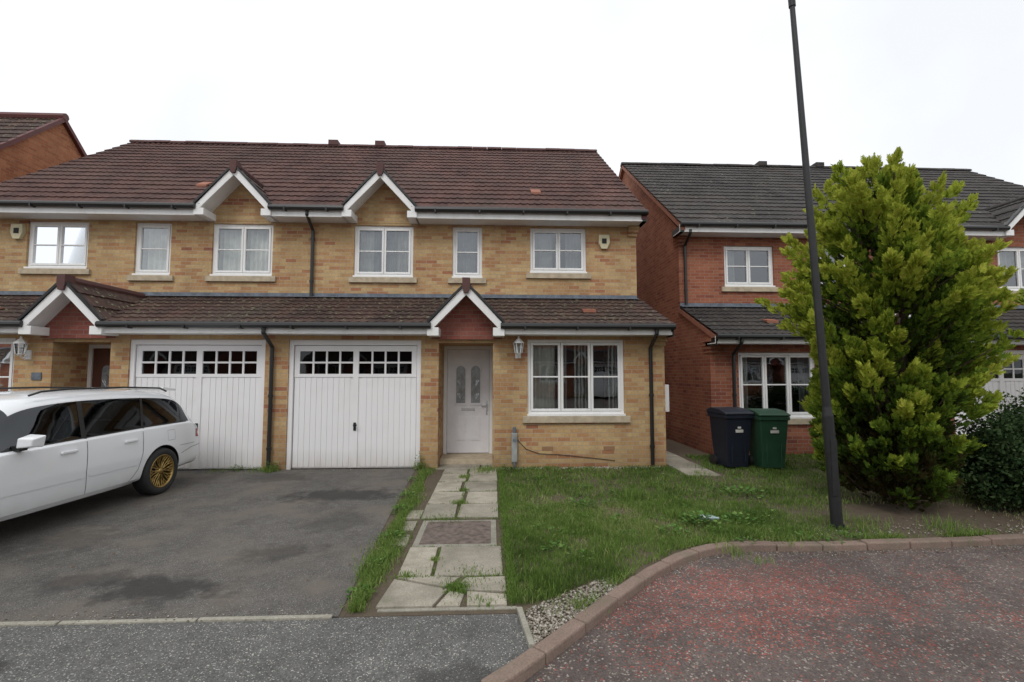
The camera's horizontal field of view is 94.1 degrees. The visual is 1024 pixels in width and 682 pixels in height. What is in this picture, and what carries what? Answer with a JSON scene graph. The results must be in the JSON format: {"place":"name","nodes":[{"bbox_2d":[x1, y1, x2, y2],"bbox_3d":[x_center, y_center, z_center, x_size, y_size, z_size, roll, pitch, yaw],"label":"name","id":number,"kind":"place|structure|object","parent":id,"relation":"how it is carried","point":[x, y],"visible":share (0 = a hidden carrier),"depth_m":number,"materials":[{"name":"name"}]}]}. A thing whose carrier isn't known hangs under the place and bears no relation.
{"place":"outdoors","nodes":[
{"label":"outdoors","id":0,"kind":"place"},
{"bbox_2d":[0,123,81,182],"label":"walls","id":1,"kind":"structure","parent":0,"point":[52,146],"depth_m":13.21,"materials":[{"name":"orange brick"}]},
{"bbox_2d":[0,112,86,156],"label":"verge","id":2,"kind":"structure","parent":1,"relation":"on","point":[61,118],"depth_m":13.79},
{"bbox_2d":[0,117,55,142],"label":"roof","id":3,"kind":"structure","parent":2,"relation":"on","point":[10,128],"depth_m":13.26,"materials":[{"name":"tile"}]},
{"bbox_2d":[101,366,109,386],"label":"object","id":4,"kind":"structure","parent":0,"point":[105,370],"depth_m":8.90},
{"bbox_2d":[0,468,415,622],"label":"driveway","id":5,"kind":"structure","parent":0,"point":[182,554],"depth_m":4.61,"materials":[{"name":"grey asphalt"}]},
{"bbox_2d":[0,386,198,521],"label":"parked car","id":6,"kind":"object","parent":5,"relation":"on","point":[61,445],"visible":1,"depth_m":5.56,"materials":[{"name":"white paint"}]},
{"bbox_2d":[1,468,406,629],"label":"loose grit","id":7,"kind":"object","parent":5,"relation":"on","point":[160,609],"visible":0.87,"depth_m":3.29,"materials":[{"name":"grey gravel"}]},
{"bbox_2d":[56,139,368,297],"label":"ridge","id":8,"kind":"structure","parent":0,"point":[61,279],"depth_m":9.91,"materials":[{"name":"tile"}]},
{"bbox_2d":[0,613,528,681],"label":"pavement","id":9,"kind":"structure","parent":0,"point":[457,648],"depth_m":2.90,"materials":[{"name":"grey asphalt"}]},
{"bbox_2d":[0,606,534,648],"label":"concrete edging","id":10,"kind":"object","parent":9,"relation":"on","point":[526,630],"visible":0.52,"depth_m":3.24,"materials":[{"name":"concrete"}]},
{"bbox_2d":[456,366,486,414],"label":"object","id":11,"kind":"structure","parent":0,"point":[460,370],"depth_m":9.38,"materials":[{"name":"glass"}]},
{"bbox_2d":[368,140,596,292],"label":"ridge","id":12,"kind":"structure","parent":0,"point":[380,167],"depth_m":14.52,"materials":[{"name":"tile"}]},
{"bbox_2d":[0,0,1023,185],"label":"sky","id":13,"kind":"structure","parent":0,"point":[650,81],"materials":[{"name":"white"}]},
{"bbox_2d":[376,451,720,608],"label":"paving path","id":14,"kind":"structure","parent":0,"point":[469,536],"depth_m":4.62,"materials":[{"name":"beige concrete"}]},
{"bbox_2d":[334,439,1023,641],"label":"garden soil","id":15,"kind":"structure","parent":0,"point":[885,509],"depth_m":5.59,"materials":[{"name":"brown soil"}]},
{"bbox_2d":[440,453,491,464],"bbox_3d":[-0.852,2.254,9.058,0.956,0.150,0.730,0,-4,-2],"label":"step","id":16,"kind":"object","parent":15,"relation":"on","point":[466,458],"visible":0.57,"depth_m":8.76,"materials":[{"name":"stone"}]},
{"bbox_2d":[232,451,864,602],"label":"weeds","id":17,"kind":"object","parent":15,"relation":"on","point":[700,512],"visible":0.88,"depth_m":5.34,"materials":[{"name":"green plant"}]},
{"bbox_2d":[525,577,617,644],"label":"gravel","id":18,"kind":"structure","parent":15,"relation":"on","point":[553,626],"depth_m":3.36,"materials":[{"name":"grey gravel"}]},
{"bbox_2d":[499,466,661,469],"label":"gravel","id":19,"kind":"structure","parent":15,"relation":"on","point":[611,467],"depth_m":8.36,"materials":[{"name":"grey gravel"}]},
{"bbox_2d":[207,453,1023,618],"bbox_3d":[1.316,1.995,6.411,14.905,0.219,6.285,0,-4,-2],"label":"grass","id":20,"kind":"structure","parent":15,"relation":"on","point":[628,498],"depth_m":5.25,"materials":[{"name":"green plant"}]},
{"bbox_2d":[699,514,718,520],"bbox_3d":[2.218,1.988,5.364,0.208,0.063,0.058,-1,-4,20],"label":"plastic bottle","id":21,"kind":"object","parent":15,"relation":"on","point":[712,517],"visible":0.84,"depth_m":5.34,"materials":[{"name":"plastic"}]},
{"bbox_2d":[706,407,753,466],"bbox_3d":[3.895,1.718,8.530,0.540,1.049,0.658,1,-4,-8],"label":"wheelie bin","id":22,"kind":"object","parent":15,"relation":"on","point":[730,429],"visible":1,"depth_m":8.29,"materials":[{"name":"plastic"}]},
{"bbox_2d":[746,408,790,467],"bbox_3d":[4.493,1.721,8.436,0.540,1.030,0.658,0,-4,0],"label":"wheelie bin","id":23,"kind":"object","parent":15,"relation":"on","point":[768,437],"visible":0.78,"depth_m":8.18,"materials":[{"name":"plastic"}]},
{"bbox_2d":[788,0,844,529],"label":"street lamp","id":24,"kind":"object","parent":15,"relation":"on","point":[832,472],"visible":0.88,"depth_m":5.30,"materials":[{"name":"black metal"}]},
{"bbox_2d":[830,440,838,495],"bbox_3d":[3.495,1.371,5.161,0.070,0.600,0.010,0,-4,-2],"label":"access door","id":25,"kind":"structure","parent":24,"relation":"in","point":[834,454],"depth_m":5.16,"materials":[{"name":"black paint"}]},
{"bbox_2d":[738,515,1023,537],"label":"gravel","id":26,"kind":"structure","parent":15,"relation":"on","point":[1009,526],"depth_m":5.10,"materials":[{"name":"brown gravel"}]},
{"bbox_2d":[754,146,1023,511],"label":"conifer tree","id":27,"kind":"object","parent":15,"relation":"on","point":[905,391],"visible":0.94,"depth_m":5.73,"materials":[{"name":"green plant"}]},
{"bbox_2d":[950,409,1023,513],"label":"shrub","id":28,"kind":"object","parent":15,"relation":"on","point":[995,465],"visible":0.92,"depth_m":5.79,"materials":[{"name":"green plant"}]},
{"bbox_2d":[955,350,1023,435],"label":"garage door","id":29,"kind":"structure","parent":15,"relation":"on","point":[1011,386],"depth_m":10.09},
{"bbox_2d":[962,359,1022,377],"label":"garage glass","id":30,"kind":"object","parent":29,"relation":"in","point":[1017,373],"visible":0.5,"depth_m":10.14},
{"bbox_2d":[960,387,1023,434],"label":"shrub","id":31,"kind":"object","parent":15,"relation":"on","point":[1017,407],"visible":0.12,"depth_m":7.07,"materials":[{"name":"green plant"}]},
{"bbox_2d":[1010,288,1023,304],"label":"conifer tree","id":32,"kind":"object","parent":15,"relation":"on","point":[1020,299],"visible":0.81,"depth_m":8.63,"materials":[{"name":"green plant"}]},
{"bbox_2d":[524,544,1023,681],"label":"road","id":33,"kind":"structure","parent":0,"point":[879,616],"depth_m":3.30,"materials":[{"name":"red asphalt"}]},
{"bbox_2d":[2,469,1020,610],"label":"fallen leaves","id":34,"kind":"object","parent":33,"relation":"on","point":[761,554],"visible":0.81,"depth_m":4.80,"materials":[{"name":"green plant"}]},
{"bbox_2d":[535,544,1020,681],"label":"loose grit","id":35,"kind":"object","parent":33,"relation":"on","point":[696,578],"visible":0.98,"depth_m":3.93,"materials":[{"name":"grey gravel"}]},
{"label":"ground","id":36,"kind":"structure","parent":0,"visible":0},
{"bbox_2d":[0,183,313,468],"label":"walls","id":37,"kind":"structure","parent":36,"relation":"on","point":[111,261],"depth_m":9.83,"materials":[{"name":"brick"}]},
{"bbox_2d":[10,224,25,238],"bbox_3d":[-10.108,-2.235,9.751,0.240,0.300,0.070,0,-4,-2],"label":"alarm box","id":38,"kind":"object","parent":37,"relation":"attached to","point":[22,231],"visible":1,"depth_m":9.72,"materials":[{"name":"beige plastic"}]},
{"bbox_2d":[13,228,18,232],"bbox_3d":[-10.106,-2.253,9.714,0.100,0.110,0.006,0,-4,-2],"label":"alarm face","id":39,"kind":"object","parent":38,"relation":"attached to","point":[15,230],"visible":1,"depth_m":9.71},
{"bbox_2d":[13,336,31,358],"bbox_3d":[-8.258,0.112,8.032,0.203,0.390,0.251,0,-4,-2],"label":"wall lantern","id":40,"kind":"object","parent":37,"relation":"attached to","point":[26,353],"depth_m":8.01,"materials":[{"name":"white plastic"}]},
{"bbox_2d":[31,372,41,379],"bbox_3d":[-8.103,0.599,8.122,0.160,0.130,0.019,0,-4,-2],"label":"house number sign","id":41,"kind":"object","parent":37,"relation":"attached to","point":[36,375],"visible":1,"depth_m":8.11,"materials":[{"name":"grey metal"}]},
{"bbox_2d":[18,268,275,281],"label":"sills","id":42,"kind":"structure","parent":37,"relation":"attached to","point":[148,277],"depth_m":9.79,"materials":[{"name":"stone"}]},
{"bbox_2d":[0,166,305,469],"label":"gutters","id":43,"kind":"object","parent":37,"relation":"attached to","point":[18,322],"visible":0.84,"depth_m":7.91,"materials":[{"name":"black plastic"}]},
{"bbox_2d":[0,295,308,321],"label":"lean to roof","id":44,"kind":"object","parent":37,"relation":"attached to","point":[205,308],"visible":0.66,"depth_m":8.79,"materials":[{"name":"tile"}]},
{"bbox_2d":[70,283,141,318],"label":"porch roof","id":45,"kind":"structure","parent":44,"relation":"on","point":[105,304],"depth_m":8.34,"materials":[{"name":"tile"}]},
{"bbox_2d":[0,182,211,308],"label":"vents","id":46,"kind":"object","parent":44,"relation":"on","point":[203,184],"visible":0.92,"depth_m":10.56,"materials":[{"name":"tile"}]},
{"bbox_2d":[0,291,309,296],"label":"flashing","id":47,"kind":"object","parent":44,"relation":"on","point":[211,294],"visible":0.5,"depth_m":9.84,"materials":[{"name":"grey metal"}]},
{"bbox_2d":[0,169,313,390],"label":"trim","id":48,"kind":"structure","parent":37,"relation":"attached to","point":[38,318],"depth_m":9.60,"materials":[{"name":"white plastic"}]},
{"bbox_2d":[0,227,85,391],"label":"glass","id":49,"kind":"object","parent":48,"relation":"on","point":[71,236],"visible":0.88,"depth_m":9.86,"materials":[{"name":"glass"}]},
{"bbox_2d":[40,301,115,337],"bbox_3d":[-7.411,-0.451,8.162,1.240,0.810,0.020,0,-4,-2],"label":"porch brick","id":50,"kind":"object","parent":48,"relation":"attached to","point":[70,319],"visible":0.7,"depth_m":8.14,"materials":[{"name":"red brick"}]},
{"bbox_2d":[92,349,110,386],"bbox_3d":[-7.428,1.148,8.900,0.820,2.013,0.056,0,-4,-2],"label":"brown front door","id":51,"kind":"structure","parent":48,"relation":"attached to","point":[101,358],"depth_m":8.92,"materials":[{"name":"brown wood"}]},
{"bbox_2d":[0,142,366,204],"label":"roof","id":52,"kind":"structure","parent":48,"relation":"on","point":[165,172],"depth_m":11.47,"materials":[{"name":"brown tile"}]},
{"bbox_2d":[238,167,268,198],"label":"dormer roof","id":53,"kind":"structure","parent":52,"relation":"attached to","point":[258,186],"depth_m":10.03,"materials":[{"name":"tile"}]},
{"bbox_2d":[129,339,265,468],"bbox_3d":[-5.459,1.101,8.286,2.300,2.250,0.080,0,-4,-2],"label":"garage door","id":54,"kind":"structure","parent":37,"relation":"attached to","point":[224,412],"depth_m":8.29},
{"bbox_2d":[142,351,256,373],"bbox_3d":[-5.460,0.376,8.348,1.954,0.400,0.001,0,-4,-2],"label":"garage glass","id":55,"kind":"object","parent":54,"relation":"in","point":[208,356],"visible":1,"depth_m":8.35,"materials":[{"name":"black glass"}]},
{"bbox_2d":[141,228,268,270],"bbox_3d":[-7.457,-0.776,9.251,4.940,3.458,1.630,0,-4,-2],"label":"curtain","id":56,"kind":"object","parent":37,"relation":"hanging from","point":[228,260],"visible":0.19,"depth_m":10.15,"materials":[{"name":"fabric"}]},
{"bbox_2d":[304,252,603,408],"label":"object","id":57,"kind":"object","parent":36,"relation":"on","point":[598,370],"visible":0.07,"depth_m":13.11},
{"bbox_2d":[273,183,666,469],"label":"walls","id":58,"kind":"structure","parent":36,"relation":"on","point":[611,268],"depth_m":8.61,"materials":[{"name":"brick"}]},
{"bbox_2d":[286,340,420,469],"bbox_3d":[-2.761,1.108,8.403,2.300,2.250,0.080,0,-4,-2],"label":"garage door","id":59,"kind":"structure","parent":58,"relation":"attached to","point":[326,411],"depth_m":8.39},
{"bbox_2d":[300,351,411,373],"bbox_3d":[-2.762,0.384,8.466,1.954,0.400,0.001,0,-4,-2],"label":"garage glass","id":60,"kind":"object","parent":59,"relation":"in","point":[347,356],"visible":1,"depth_m":8.46,"materials":[{"name":"glass"}]},
{"bbox_2d":[261,169,675,468],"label":"gutters","id":61,"kind":"object","parent":58,"relation":"attached to","point":[656,327],"visible":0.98,"depth_m":8.23,"materials":[{"name":"black plastic"}]},
{"bbox_2d":[268,172,671,453],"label":"trim","id":62,"kind":"structure","parent":58,"relation":"attached to","point":[373,184],"depth_m":9.69,"materials":[{"name":"white plastic"}]},
{"bbox_2d":[432,295,501,339],"bbox_3d":[-0.797,-0.432,8.450,1.240,0.810,0.020,0,-4,-2],"label":"porch brick","id":63,"kind":"object","parent":62,"relation":"attached to","point":[466,317],"visible":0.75,"depth_m":8.45,"materials":[{"name":"red brick"}]},
{"bbox_2d":[447,350,488,452],"bbox_3d":[-0.863,1.180,9.386,0.820,2.013,0.056,0,-4,-2],"label":"front door","id":64,"kind":"structure","parent":62,"relation":"attached to","point":[467,431],"depth_m":9.36,"materials":[{"name":"paint"}]},
{"bbox_2d":[359,231,580,408],"bbox_3d":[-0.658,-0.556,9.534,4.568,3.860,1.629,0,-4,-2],"label":"curtain","id":65,"kind":"object","parent":58,"relation":"hanging from","point":[467,262],"visible":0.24,"depth_m":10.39,"materials":[{"name":"white fabric"}]},
{"bbox_2d":[267,297,673,322],"bbox_3d":[-0.677,-0.606,9.114,6.918,0.765,1.952,0,-4,-2],"label":"lean to roof","id":66,"kind":"object","parent":58,"relation":"attached to","point":[392,309],"visible":0.89,"depth_m":8.98,"materials":[{"name":"tile"}]},
{"bbox_2d":[310,293,637,299],"bbox_3d":[-0.739,-0.944,10.010,6.870,0.104,0.177,0,-4,-2],"label":"flashing","id":67,"kind":"object","parent":66,"relation":"on","point":[364,295],"visible":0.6,"depth_m":10.07,"materials":[{"name":"grey metal"}]},
{"bbox_2d":[530,189,595,311],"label":"vents","id":68,"kind":"object","parent":66,"relation":"on","point":[535,191],"visible":1,"depth_m":10.73,"materials":[{"name":"tile"}]},
{"bbox_2d":[306,147,646,251],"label":"roof","id":69,"kind":"structure","parent":58,"relation":"on","point":[438,177],"depth_m":11.75,"materials":[{"name":"brown tile"}]},
{"bbox_2d":[348,273,630,422],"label":"sills","id":70,"kind":"structure","parent":58,"relation":"attached to","point":[576,419],"depth_m":9.98,"materials":[{"name":"stone"}]},
{"bbox_2d":[511,427,516,468],"bbox_3d":[0.041,1.871,8.348,0.100,0.720,0.105,0,-4,-2],"label":"water standpipe","id":71,"kind":"object","parent":58,"relation":"attached to","point":[514,447],"visible":0.96,"depth_m":8.31,"materials":[{"name":"grey plastic"}]},
{"bbox_2d":[513,336,523,357],"bbox_3d":[0.114,0.106,8.398,0.203,0.390,0.251,0,-4,-2],"label":"wall lantern","id":72,"kind":"object","parent":58,"relation":"attached to","point":[518,350],"depth_m":8.37,"materials":[{"name":"white plastic"}]},
{"bbox_2d":[517,439,614,460],"bbox_3d":[0.957,1.928,8.430,1.744,0.388,0.014,0,-4,-2],"label":"wall cable","id":73,"kind":"object","parent":58,"relation":"attached to","point":[565,455],"depth_m":8.42,"materials":[{"name":"black plastic"}]},
{"bbox_2d":[542,446,614,450],"bbox_3d":[1.178,1.903,8.449,1.300,0.070,0.005,0,-4,-2],"label":"air brick","id":74,"kind":"object","parent":58,"relation":"attached to","point":[551,448],"visible":1,"depth_m":8.45,"materials":[{"name":"ceramic"}]},
{"bbox_2d":[574,345,617,407],"bbox_3d":[1.573,0.657,8.775,0.870,1.340,0.079,0,-4,-2],"label":"curtain","id":75,"kind":"object","parent":58,"relation":"attached to","point":[580,384],"depth_m":8.78,"materials":[{"name":"white fabric"}]},
{"bbox_2d":[598,235,609,248],"bbox_3d":[1.981,-2.131,10.273,0.240,0.300,0.070,0,-4,-2],"label":"alarm box","id":76,"kind":"object","parent":58,"relation":"attached to","point":[602,245],"visible":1,"depth_m":10.24,"materials":[{"name":"beige plastic"}]},
{"bbox_2d":[665,385,668,411],"bbox_3d":[2.821,1.076,9.056,0.168,0.500,0.450,0,-4,-2],"label":"meter box","id":77,"kind":"object","parent":58,"relation":"attached to","point":[666,398],"visible":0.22,"depth_m":8.83,"materials":[{"name":"white plastic"}]},
{"bbox_2d":[481,533,1023,681],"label":"kerb","id":78,"kind":"structure","parent":36,"relation":"on","point":[526,665],"depth_m":4.10,"materials":[{"name":"concrete"}]},
{"bbox_2d":[622,171,1023,454],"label":"walls","id":79,"kind":"structure","parent":36,"relation":"on","point":[698,376],"depth_m":11.45,"materials":[{"name":"red brick"}]},
{"bbox_2d":[619,165,717,340],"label":"verge","id":80,"kind":"structure","parent":79,"relation":"on","point":[698,324],"depth_m":11.78,"materials":[{"name":"tile"}]},
{"bbox_2d":[618,164,1023,258],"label":"roof","id":81,"kind":"structure","parent":80,"relation":"on","point":[727,194],"depth_m":13.76,"materials":[{"name":"tile"}]},
{"bbox_2d":[620,161,1023,210],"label":"ridge","id":82,"kind":"structure","parent":81,"relation":"on","point":[814,165],"depth_m":16.17,"materials":[{"name":"tile"}]},
{"bbox_2d":[989,199,1023,224],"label":"dormer roof","id":83,"kind":"structure","parent":81,"relation":"attached to","point":[1003,214],"depth_m":11.79,"materials":[{"name":"tile"}]},
{"bbox_2d":[672,203,1023,406],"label":"gutters","id":84,"kind":"object","parent":79,"relation":"attached to","point":[742,337],"visible":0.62,"depth_m":11.03,"materials":[{"name":"black plastic"}]},
{"bbox_2d":[673,209,1023,418],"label":"trim","id":85,"kind":"structure","parent":79,"relation":"attached to","point":[767,232],"depth_m":11.16,"materials":[{"name":"white plastic"}]},
{"bbox_2d":[679,306,1023,334],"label":"lean to roof","id":86,"kind":"object","parent":79,"relation":"attached to","point":[733,320],"visible":0.4,"depth_m":10.48,"materials":[{"name":"tile"}]},
{"bbox_2d":[762,319,778,322],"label":"vents","id":87,"kind":"object","parent":86,"relation":"on","point":[771,321],"visible":0.5,"depth_m":10.16,"materials":[{"name":"tile"}]},
{"bbox_2d":[680,303,1023,308],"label":"flashing","id":88,"kind":"object","parent":86,"relation":"on","point":[741,305],"visible":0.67,"depth_m":11.39,"materials":[{"name":"grey metal"}]},
{"bbox_2d":[721,287,1021,423],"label":"sills","id":89,"kind":"structure","parent":79,"relation":"attached to","point":[761,289],"depth_m":11.41,"materials":[{"name":"stone"}]},
{"bbox_2d":[742,251,1023,407],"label":"curtain","id":90,"kind":"object","parent":79,"relation":"hanging from","point":[1007,259],"visible":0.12,"depth_m":12.01,"materials":[{"name":"fabric"}]},
{"bbox_2d":[693,259,1016,411],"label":"window","id":91,"kind":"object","parent":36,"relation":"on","point":[776,375],"visible":0.17,"depth_m":14.42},
{"bbox_3d":[8.927,-0.383,10.865,8.580,3.990,1.500,0,-4,-2],"label":"glass","id":92,"kind":"object","parent":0,"visible":0},
{"bbox_2d":[727,251,835,411],"bbox_3d":[6.657,-0.350,10.919,3.050,3.970,1.580,0,-4,-2],"label":"curtain","id":93,"kind":"object","parent":92,"relation":"hanging from","point":[803,368],"visible":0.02,"depth_m":10.09,"materials":[{"name":"white fabric"}]}
]}

